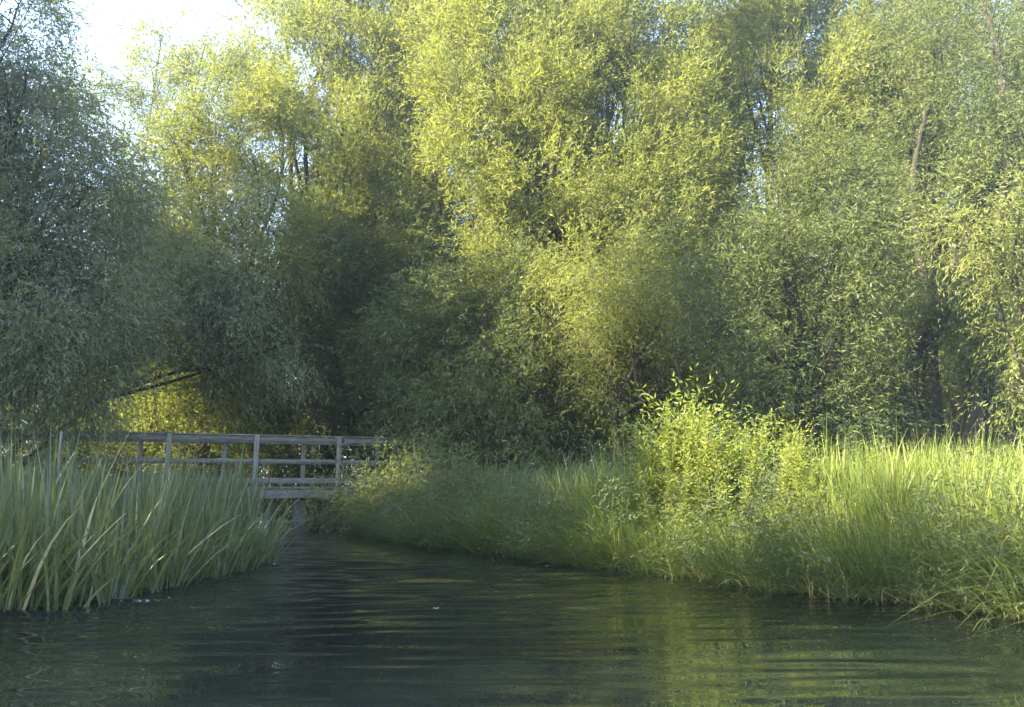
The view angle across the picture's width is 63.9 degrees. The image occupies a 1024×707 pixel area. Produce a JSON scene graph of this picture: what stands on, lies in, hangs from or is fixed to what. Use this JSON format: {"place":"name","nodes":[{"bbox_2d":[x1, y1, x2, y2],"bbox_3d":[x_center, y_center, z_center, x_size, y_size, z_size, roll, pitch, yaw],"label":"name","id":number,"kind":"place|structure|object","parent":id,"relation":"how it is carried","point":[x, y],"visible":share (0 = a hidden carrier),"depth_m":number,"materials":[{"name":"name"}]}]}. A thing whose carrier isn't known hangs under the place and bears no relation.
{"place":"outdoors","nodes":[
{"label":"outdoors","id":0,"kind":"place"},
{"bbox_2d":[0,513,1023,706],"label":"river water","id":1,"kind":"structure","parent":0,"point":[313,619],"depth_m":4.27,"materials":[{"name":"green liquid"}]},
{"bbox_2d":[56,431,62,483],"bbox_3d":[-7.347,2.206,13.312,0.118,1.892,0.065,1,-9,-6],"label":"wooden stake","id":2,"kind":"object","parent":1,"relation":"in","point":[59,444],"visible":0.34,"depth_m":13.40,"materials":[{"name":"grey wood"}]},
{"bbox_2d":[0,417,345,611],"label":"reed bed","id":3,"kind":"object","parent":1,"relation":"in","point":[87,500],"visible":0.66,"depth_m":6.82,"materials":[{"name":"green plant"}]},
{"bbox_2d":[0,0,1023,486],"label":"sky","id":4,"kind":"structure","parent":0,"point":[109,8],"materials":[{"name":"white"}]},
{"bbox_2d":[260,489,1003,606],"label":"ground","id":5,"kind":"structure","parent":0,"point":[633,566],"depth_m":7.59,"materials":[{"name":"soil"}]},
{"bbox_2d":[0,131,77,475],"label":"background tree","id":6,"kind":"object","parent":5,"relation":"on","point":[19,397],"depth_m":29.73,"materials":[{"name":"green plant"}]},
{"bbox_2d":[0,0,212,483],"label":"willow tree","id":7,"kind":"object","parent":5,"relation":"on","point":[28,258],"visible":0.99,"depth_m":15.73,"materials":[{"name":"green plant"}]},
{"bbox_2d":[64,365,199,483],"bbox_3d":[-11.108,2.108,24.519,5.090,5.124,3.911,4,-10,-23],"label":"lit bush","id":8,"kind":"object","parent":5,"relation":"on","point":[155,443],"visible":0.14,"depth_m":24.20,"materials":[{"name":"green plant"}]},
{"bbox_2d":[0,363,318,512],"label":"bush","id":9,"kind":"object","parent":5,"relation":"on","point":[162,453],"visible":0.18,"depth_m":21.80,"materials":[{"name":"green plant"}]},
{"bbox_2d":[31,0,306,456],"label":"willow tree","id":10,"kind":"object","parent":5,"relation":"on","point":[133,93],"visible":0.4,"depth_m":23.03,"materials":[{"name":"green plant"}]},
{"bbox_2d":[0,138,339,475],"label":"willow tree","id":11,"kind":"object","parent":5,"relation":"on","point":[224,320],"visible":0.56,"depth_m":18.99,"materials":[{"name":"green plant"}]},
{"bbox_2d":[40,26,350,486],"bbox_3d":[-7.587,-2.059,20.702,7.685,12.743,6.531,0,-9,0],"label":"willow tree","id":12,"kind":"object","parent":5,"relation":"on","point":[268,115],"visible":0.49,"depth_m":20.25,"materials":[{"name":"green plant"}]},
{"bbox_2d":[39,198,352,500],"bbox_3d":[-12.211,0.457,29.900,12.329,12.605,10.508,-4,-10,25],"label":"background tree","id":13,"kind":"object","parent":5,"relation":"on","point":[191,415],"visible":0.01,"depth_m":26.88,"materials":[{"name":"green plant"}]},
{"bbox_2d":[0,429,457,521],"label":"footbridge","id":14,"kind":"object","parent":5,"relation":"on","point":[256,440],"visible":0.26,"depth_m":18.78,"materials":[{"name":"grey wood"}]},
{"bbox_2d":[172,374,382,516],"bbox_3d":[-6.577,2.830,24.469,9.182,5.722,5.220,-8,-12,42],"label":"bush","id":15,"kind":"object","parent":5,"relation":"on","point":[293,472],"visible":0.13,"depth_m":22.39,"materials":[{"name":"green plant"}]},
{"bbox_2d":[260,420,418,535],"bbox_3d":[-2.666,2.539,14.431,3.195,2.705,3.098,0,-9,0],"label":"shrub","id":16,"kind":"object","parent":5,"relation":"on","point":[333,508],"visible":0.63,"depth_m":14.19,"materials":[{"name":"green plant"}]},
{"bbox_2d":[187,0,511,514],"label":"willow tree","id":17,"kind":"object","parent":5,"relation":"on","point":[354,20],"visible":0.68,"depth_m":24.47,"materials":[{"name":"green plant"}]},
{"bbox_2d":[184,161,515,486],"bbox_3d":[-4.310,-0.382,22.361,9.295,9.296,5.969,0,-9,0],"label":"willow tree","id":18,"kind":"object","parent":5,"relation":"on","point":[355,270],"visible":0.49,"depth_m":21.67,"materials":[{"name":"green plant"}]},
{"bbox_2d":[312,391,452,530],"bbox_3d":[-2.017,2.213,14.420,2.709,3.089,2.515,-6,-11,33],"label":"shrub","id":19,"kind":"object","parent":5,"relation":"on","point":[395,465],"visible":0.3,"depth_m":14.41,"materials":[{"name":"green plant"}]},
{"bbox_2d":[220,0,552,473],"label":"willow tree","id":20,"kind":"object","parent":5,"relation":"on","point":[312,165],"visible":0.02,"depth_m":26.72,"materials":[{"name":"green plant"}]},
{"bbox_2d":[274,62,516,476],"bbox_3d":[-4.677,-2.777,31.468,12.290,19.490,11.505,0,-9,0],"label":"background tree","id":21,"kind":"object","parent":5,"relation":"on","point":[329,145],"visible":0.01,"depth_m":30.69,"materials":[{"name":"green plant"}]},
{"bbox_2d":[383,414,504,543],"bbox_3d":[-0.978,2.263,12.931,2.332,2.756,3.577,0,-9,0],"label":"shrub","id":22,"kind":"object","parent":5,"relation":"on","point":[444,460],"visible":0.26,"depth_m":13.35,"materials":[{"name":"green plant"}]},
{"bbox_2d":[337,366,575,501],"bbox_3d":[-1.530,2.481,20.114,4.439,4.684,9.512,8,-12,-42],"label":"bush","id":23,"kind":"object","parent":5,"relation":"on","point":[492,434],"visible":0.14,"depth_m":18.73,"materials":[{"name":"green plant"}]},
{"bbox_2d":[329,210,676,482],"bbox_3d":[-0.364,0.179,17.146,7.474,6.510,5.008,0,-9,0],"label":"willow tree","id":24,"kind":"object","parent":5,"relation":"on","point":[485,401],"visible":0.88,"depth_m":16.79,"materials":[{"name":"green plant"}]},
{"bbox_2d":[422,71,699,480],"bbox_3d":[1.349,-2.575,29.422,10.655,18.474,10.254,0,-9,0],"label":"background tree","id":25,"kind":"object","parent":5,"relation":"on","point":[619,352],"visible":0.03,"depth_m":27.34,"materials":[{"name":"green plant"}]},
{"bbox_2d":[358,439,775,565],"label":"tall grass","id":26,"kind":"structure","parent":5,"relation":"on","point":[533,478],"depth_m":11.11,"materials":[{"name":"green plant"}]},
{"bbox_2d":[384,0,773,480],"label":"willow tree","id":27,"kind":"object","parent":5,"relation":"on","point":[654,145],"visible":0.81,"depth_m":20.08,"materials":[{"name":"green plant"}]},
{"bbox_2d":[413,426,749,522],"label":"grass spikes","id":28,"kind":"object","parent":5,"relation":"on","point":[509,477],"depth_m":11.71,"materials":[{"name":"green plant"}]},
{"bbox_2d":[501,174,723,476],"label":"willow tree","id":29,"kind":"object","parent":5,"relation":"on","point":[612,310],"visible":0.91,"depth_m":15.62,"materials":[{"name":"green plant"}]},
{"bbox_2d":[500,341,742,482],"bbox_3d":[2.201,1.681,16.353,5.171,4.150,3.365,-5,-10,27],"label":"bush","id":30,"kind":"object","parent":5,"relation":"on","point":[584,405],"visible":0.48,"depth_m":16.63,"materials":[{"name":"green plant"}]},
{"bbox_2d":[620,439,649,503],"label":"willowherb plant","id":31,"kind":"object","parent":5,"relation":"on","point":[641,466],"visible":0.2,"depth_m":8.97,"materials":[{"name":"green plant"}]},
{"bbox_2d":[616,442,659,530],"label":"willowherb plant","id":32,"kind":"object","parent":5,"relation":"on","point":[638,487],"visible":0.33,"depth_m":8.57,"materials":[{"name":"green plant"}]},
{"bbox_2d":[433,0,843,465],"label":"willow tree","id":33,"kind":"object","parent":5,"relation":"on","point":[683,14],"visible":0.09,"depth_m":27.18,"materials":[{"name":"green plant"}]},
{"bbox_2d":[616,405,662,488],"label":"willowherb plant","id":34,"kind":"object","parent":5,"relation":"on","point":[638,444],"visible":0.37,"depth_m":9.12,"materials":[{"name":"green plant"}]},
{"bbox_2d":[623,458,665,529],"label":"willowherb plant","id":35,"kind":"object","parent":5,"relation":"on","point":[649,498],"visible":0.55,"depth_m":8.38,"materials":[{"name":"green plant"}]},
{"bbox_2d":[617,415,674,529],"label":"willowherb plant","id":36,"kind":"object","parent":5,"relation":"on","point":[649,463],"visible":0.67,"depth_m":8.47,"materials":[{"name":"green plant"}]},
{"bbox_2d":[617,385,681,535],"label":"willowherb plant","id":37,"kind":"object","parent":5,"relation":"on","point":[651,495],"visible":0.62,"depth_m":8.55,"materials":[{"name":"green plant"}]},
{"bbox_2d":[630,419,671,501],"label":"willowherb plant","id":38,"kind":"object","parent":5,"relation":"on","point":[650,442],"visible":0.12,"depth_m":8.87,"materials":[{"name":"green plant"}]},
{"bbox_2d":[291,470,1023,633],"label":"sedge","id":39,"kind":"object","parent":5,"relation":"on","point":[853,585],"visible":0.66,"depth_m":6.59,"materials":[{"name":"green plant"}]},
{"bbox_2d":[626,387,693,533],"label":"willowherb plant","id":40,"kind":"object","parent":5,"relation":"on","point":[660,470],"visible":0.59,"depth_m":8.46,"materials":[{"name":"green plant"}]},
{"bbox_2d":[533,164,792,476],"bbox_3d":[5.504,-1.045,32.438,11.835,16.698,11.200,0,-9,0],"label":"background tree","id":41,"kind":"object","parent":5,"relation":"on","point":[655,370],"visible":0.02,"depth_m":29.61,"materials":[{"name":"green plant"}]},
{"bbox_2d":[630,362,698,513],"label":"willowherb plant","id":42,"kind":"object","parent":5,"relation":"on","point":[669,413],"visible":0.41,"depth_m":8.74,"materials":[{"name":"green plant"}]},
{"bbox_2d":[641,411,691,532],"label":"willowherb plant","id":43,"kind":"object","parent":5,"relation":"on","point":[667,462],"visible":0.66,"depth_m":8.25,"materials":[{"name":"green plant"}]},
{"bbox_2d":[640,406,700,531],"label":"willowherb plant","id":44,"kind":"object","parent":5,"relation":"on","point":[676,464],"visible":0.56,"depth_m":8.33,"materials":[{"name":"green plant"}]},
{"bbox_2d":[640,372,711,524],"bbox_3d":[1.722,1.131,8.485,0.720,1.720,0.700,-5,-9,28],"label":"willowherb plant","id":45,"kind":"object","parent":5,"relation":"on","point":[662,418],"visible":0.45,"depth_m":8.51,"materials":[{"name":"green plant"}]},
{"bbox_2d":[330,365,1023,625],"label":"bank weeds","id":46,"kind":"object","parent":5,"relation":"on","point":[748,512],"visible":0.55,"depth_m":7.15,"materials":[{"name":"green plant"}]},
{"bbox_2d":[658,449,701,538],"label":"willowherb plant","id":47,"kind":"object","parent":5,"relation":"on","point":[676,520],"visible":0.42,"depth_m":8.14,"materials":[{"name":"green plant"}]},
{"bbox_2d":[669,340,690,453],"bbox_3d":[3.035,0.874,14.807,0.198,2.371,0.580,6,-11,-35],"label":"leaning trunk","id":48,"kind":"object","parent":5,"relation":"on","point":[680,377],"visible":0.45,"depth_m":14.79,"materials":[{"name":"brown plant"}]},
{"bbox_2d":[655,405,712,511],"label":"willowherb plant","id":49,"kind":"object","parent":5,"relation":"on","point":[687,434],"visible":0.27,"depth_m":8.41,"materials":[{"name":"green plant"}]},
{"bbox_2d":[660,445,708,545],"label":"willowherb plant","id":50,"kind":"object","parent":5,"relation":"on","point":[684,502],"visible":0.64,"depth_m":7.95,"materials":[{"name":"green plant"}]},
{"bbox_2d":[660,421,713,531],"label":"willowherb plant","id":51,"kind":"object","parent":5,"relation":"on","point":[687,463],"visible":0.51,"depth_m":8.11,"materials":[{"name":"green plant"}]},
{"bbox_2d":[663,371,729,521],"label":"willowherb plant","id":52,"kind":"object","parent":5,"relation":"on","point":[688,424],"visible":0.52,"depth_m":8.43,"materials":[{"name":"green plant"}]},
{"bbox_2d":[677,459,716,534],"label":"willowherb plant","id":53,"kind":"object","parent":5,"relation":"on","point":[694,494],"visible":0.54,"depth_m":8.06,"materials":[{"name":"green plant"}]},
{"bbox_2d":[678,462,715,527],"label":"willowherb plant","id":54,"kind":"object","parent":5,"relation":"on","point":[698,490],"visible":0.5,"depth_m":8.02,"materials":[{"name":"green plant"}]},
{"bbox_2d":[670,382,731,528],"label":"willowherb plant","id":55,"kind":"object","parent":5,"relation":"on","point":[697,449],"visible":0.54,"depth_m":8.19,"materials":[{"name":"green plant"}]},
{"bbox_2d":[670,371,733,507],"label":"willowherb plant","id":56,"kind":"object","parent":5,"relation":"on","point":[702,419],"visible":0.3,"depth_m":8.44,"materials":[{"name":"green plant"}]},
{"bbox_2d":[682,450,726,527],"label":"willowherb plant","id":57,"kind":"object","parent":5,"relation":"on","point":[704,489],"visible":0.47,"depth_m":8.01,"materials":[{"name":"green plant"}]},
{"bbox_2d":[385,449,1023,595],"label":"ground cover","id":58,"kind":"object","parent":5,"relation":"on","point":[773,478],"visible":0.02,"depth_m":7.75,"materials":[{"name":"green plant"}]},
{"bbox_2d":[684,434,725,528],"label":"willowherb plant","id":59,"kind":"object","parent":5,"relation":"on","point":[709,475],"visible":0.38,"depth_m":8.09,"materials":[{"name":"green plant"}]},
{"bbox_2d":[674,385,737,522],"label":"willowherb plant","id":60,"kind":"object","parent":5,"relation":"on","point":[706,453],"visible":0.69,"depth_m":8.04,"materials":[{"name":"green plant"}]},
{"bbox_2d":[682,421,731,508],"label":"willowherb plant","id":61,"kind":"object","parent":5,"relation":"on","point":[704,448],"visible":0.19,"depth_m":8.26,"materials":[{"name":"green plant"}]},
{"bbox_2d":[689,415,738,509],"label":"willowherb plant","id":62,"kind":"object","parent":5,"relation":"on","point":[712,448],"visible":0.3,"depth_m":8.13,"materials":[{"name":"green plant"}]},
{"bbox_2d":[685,410,743,525],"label":"willowherb plant","id":63,"kind":"object","parent":5,"relation":"on","point":[716,466],"visible":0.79,"depth_m":7.98,"materials":[{"name":"green plant"}]},
{"bbox_2d":[697,440,739,530],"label":"willowherb plant","id":64,"kind":"object","parent":5,"relation":"on","point":[715,474],"visible":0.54,"depth_m":7.95,"materials":[{"name":"green plant"}]},
{"bbox_2d":[695,427,747,530],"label":"willowherb plant","id":65,"kind":"object","parent":5,"relation":"on","point":[730,489],"visible":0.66,"depth_m":7.93,"materials":[{"name":"green plant"}]},
{"bbox_2d":[698,423,745,513],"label":"willowherb plant","id":66,"kind":"object","parent":5,"relation":"on","point":[724,462],"visible":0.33,"depth_m":8.04,"materials":[{"name":"green plant"}]},
{"bbox_2d":[637,0,822,470],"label":"background tree","id":67,"kind":"object","parent":5,"relation":"on","point":[700,357],"visible":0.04,"depth_m":29.07,"materials":[{"name":"green plant"}]},
{"bbox_2d":[717,423,754,492],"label":"willowherb plant","id":68,"kind":"object","parent":5,"relation":"on","point":[734,454],"visible":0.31,"depth_m":8.26,"materials":[{"name":"green plant"}]},
{"bbox_2d":[722,412,772,507],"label":"willowherb plant","id":69,"kind":"object","parent":5,"relation":"on","point":[744,454],"visible":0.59,"depth_m":7.91,"materials":[{"name":"green plant"}]},
{"bbox_2d":[722,407,773,484],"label":"willowherb plant","id":70,"kind":"object","parent":5,"relation":"on","point":[748,441],"visible":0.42,"depth_m":8.15,"materials":[{"name":"green plant"}]},
{"bbox_2d":[724,427,775,532],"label":"willowherb plant","id":71,"kind":"object","parent":5,"relation":"on","point":[745,482],"visible":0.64,"depth_m":7.81,"materials":[{"name":"green plant"}]},
{"bbox_2d":[731,426,774,503],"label":"willowherb plant","id":72,"kind":"object","parent":5,"relation":"on","point":[754,460],"visible":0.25,"depth_m":8.09,"materials":[{"name":"green plant"}]},
{"bbox_2d":[740,452,776,521],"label":"willowherb plant","id":73,"kind":"object","parent":5,"relation":"on","point":[759,484],"visible":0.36,"depth_m":7.82,"materials":[{"name":"green plant"}]},
{"bbox_2d":[731,402,787,507],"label":"willowherb plant","id":74,"kind":"object","parent":5,"relation":"on","point":[760,440],"visible":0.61,"depth_m":8.00,"materials":[{"name":"green plant"}]},
{"bbox_2d":[740,424,780,500],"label":"willowherb plant","id":75,"kind":"object","parent":5,"relation":"on","point":[768,456],"visible":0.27,"depth_m":8.14,"materials":[{"name":"green plant"}]},
{"bbox_2d":[740,414,784,492],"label":"willowherb plant","id":76,"kind":"object","parent":5,"relation":"on","point":[764,438],"visible":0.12,"depth_m":8.47,"materials":[{"name":"green plant"}]},
{"bbox_2d":[508,426,1023,608],"bbox_3d":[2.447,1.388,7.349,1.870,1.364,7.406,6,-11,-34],"label":"tall grass","id":77,"kind":"structure","parent":5,"relation":"on","point":[870,515],"depth_m":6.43,"materials":[{"name":"green plant"}]},
{"bbox_2d":[756,425,806,529],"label":"willowherb plant","id":78,"kind":"object","parent":5,"relation":"on","point":[783,476],"visible":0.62,"depth_m":7.53,"materials":[{"name":"green plant"}]},
{"bbox_2d":[758,402,807,505],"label":"willowherb plant","id":79,"kind":"object","parent":5,"relation":"on","point":[786,434],"visible":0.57,"depth_m":7.81,"materials":[{"name":"green plant"}]},
{"bbox_2d":[625,92,957,472],"bbox_3d":[5.037,-1.137,14.129,5.956,7.618,5.021,0,-9,0],"label":"willow tree","id":80,"kind":"object","parent":5,"relation":"on","point":[819,377],"visible":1,"depth_m":14.15,"materials":[{"name":"green plant"}]},
{"bbox_2d":[771,434,813,502],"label":"willowherb plant","id":81,"kind":"object","parent":5,"relation":"on","point":[792,467],"visible":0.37,"depth_m":7.72,"materials":[{"name":"green plant"}]},
{"bbox_2d":[627,334,960,475],"bbox_3d":[5.703,1.711,15.891,6.736,4.423,3.934,-3,-10,15],"label":"bush","id":82,"kind":"object","parent":5,"relation":"on","point":[790,415],"visible":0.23,"depth_m":15.94,"materials":[{"name":"green plant"}]},
{"bbox_2d":[769,400,821,509],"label":"willowherb plant","id":83,"kind":"object","parent":5,"relation":"on","point":[795,446],"visible":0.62,"depth_m":7.69,"materials":[{"name":"green plant"}]},
{"bbox_2d":[773,432,823,522],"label":"willowherb plant","id":84,"kind":"object","parent":5,"relation":"on","point":[796,473],"visible":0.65,"depth_m":7.23,"materials":[{"name":"green plant"}]},
{"bbox_2d":[577,403,1023,569],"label":"grass spikes","id":85,"kind":"object","parent":5,"relation":"on","point":[843,459],"depth_m":7.62,"materials":[{"name":"green plant"}]},
{"bbox_2d":[778,419,823,505],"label":"willowherb plant","id":86,"kind":"object","parent":5,"relation":"on","point":[800,463],"visible":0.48,"depth_m":7.57,"materials":[{"name":"green plant"}]},
{"bbox_2d":[797,440,831,515],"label":"willowherb plant","id":87,"kind":"object","parent":5,"relation":"on","point":[812,483],"visible":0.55,"depth_m":7.31,"materials":[{"name":"green plant"}]},
{"bbox_2d":[654,0,996,468],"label":"willow tree","id":88,"kind":"object","parent":5,"relation":"on","point":[763,22],"visible":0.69,"depth_m":22.71,"materials":[{"name":"green plant"}]},
{"bbox_2d":[631,198,1023,467],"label":"willow tree","id":89,"kind":"object","parent":5,"relation":"on","point":[672,368],"visible":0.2,"depth_m":18.97,"materials":[{"name":"green plant"}]},
{"bbox_2d":[642,558,1023,615],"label":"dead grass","id":90,"kind":"structure","parent":5,"relation":"on","point":[926,604],"depth_m":5.77,"materials":[{"name":"green plant"}]},
{"bbox_2d":[853,431,891,487],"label":"willowherb plant","id":91,"kind":"object","parent":5,"relation":"on","point":[873,449],"visible":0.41,"depth_m":7.28,"materials":[{"name":"green plant"}]},
{"bbox_2d":[743,23,1023,454],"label":"background tree","id":92,"kind":"object","parent":5,"relation":"on","point":[876,231],"visible":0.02,"depth_m":25.97,"materials":[{"name":"green plant"}]},
{"bbox_2d":[877,327,936,436],"bbox_3d":[7.896,0.904,16.139,0.519,3.178,1.562,7,-11,-36],"label":"leaning trunk","id":93,"kind":"object","parent":5,"relation":"on","point":[926,414],"visible":0.37,"depth_m":15.78,"materials":[{"name":"brown plant"}]},
{"bbox_2d":[824,0,1023,463],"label":"willow tree","id":94,"kind":"object","parent":5,"relation":"on","point":[930,342],"visible":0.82,"depth_m":16.83,"materials":[{"name":"green plant"}]},
{"bbox_2d":[827,0,1023,388],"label":"willow tree","id":95,"kind":"object","parent":5,"relation":"on","point":[968,5],"visible":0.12,"depth_m":23.34,"materials":[{"name":"green plant"}]},
{"bbox_2d":[855,523,1023,638],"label":"pale grass","id":96,"kind":"structure","parent":5,"relation":"on","point":[978,585],"depth_m":4.83,"materials":[{"name":"green plant"}]},
{"bbox_2d":[868,341,1023,467],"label":"bush","id":97,"kind":"object","parent":5,"relation":"on","point":[1006,407],"visible":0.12,"depth_m":18.75,"materials":[{"name":"green plant"}]},
{"bbox_2d":[891,360,1022,461],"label":"lit bush","id":98,"kind":"object","parent":5,"relation":"on","point":[990,423],"visible":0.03,"depth_m":20.41,"materials":[{"name":"green plant"}]},
{"bbox_2d":[897,127,1023,451],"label":"willow tree","id":99,"kind":"object","parent":5,"relation":"on","point":[1013,274],"visible":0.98,"depth_m":12.90,"materials":[{"name":"green plant"}]},
{"bbox_2d":[942,433,985,476],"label":"willowherb plant","id":100,"kind":"object","parent":5,"relation":"on","point":[962,452],"visible":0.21,"depth_m":7.36,"materials":[{"name":"green plant"}]},
{"bbox_2d":[933,29,1023,450],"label":"background tree","id":101,"kind":"object","parent":5,"relation":"on","point":[1007,237],"visible":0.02,"depth_m":27.98,"materials":[{"name":"green plant"}]},
{"bbox_2d":[981,340,996,458],"bbox_3d":[9.398,1.039,16.233,1.372,2.870,0.372,6,-11,-32],"label":"leaning trunk","id":102,"kind":"object","parent":5,"relation":"on","point":[987,416],"visible":0.19,"depth_m":15.94,"materials":[{"name":"brown plant"}]},
{"bbox_2d":[987,426,1023,459],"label":"leaning trunk","id":103,"kind":"object","parent":5,"relation":"on","point":[1009,439],"visible":0.29,"depth_m":15.09,"materials":[{"name":"brown plant"}]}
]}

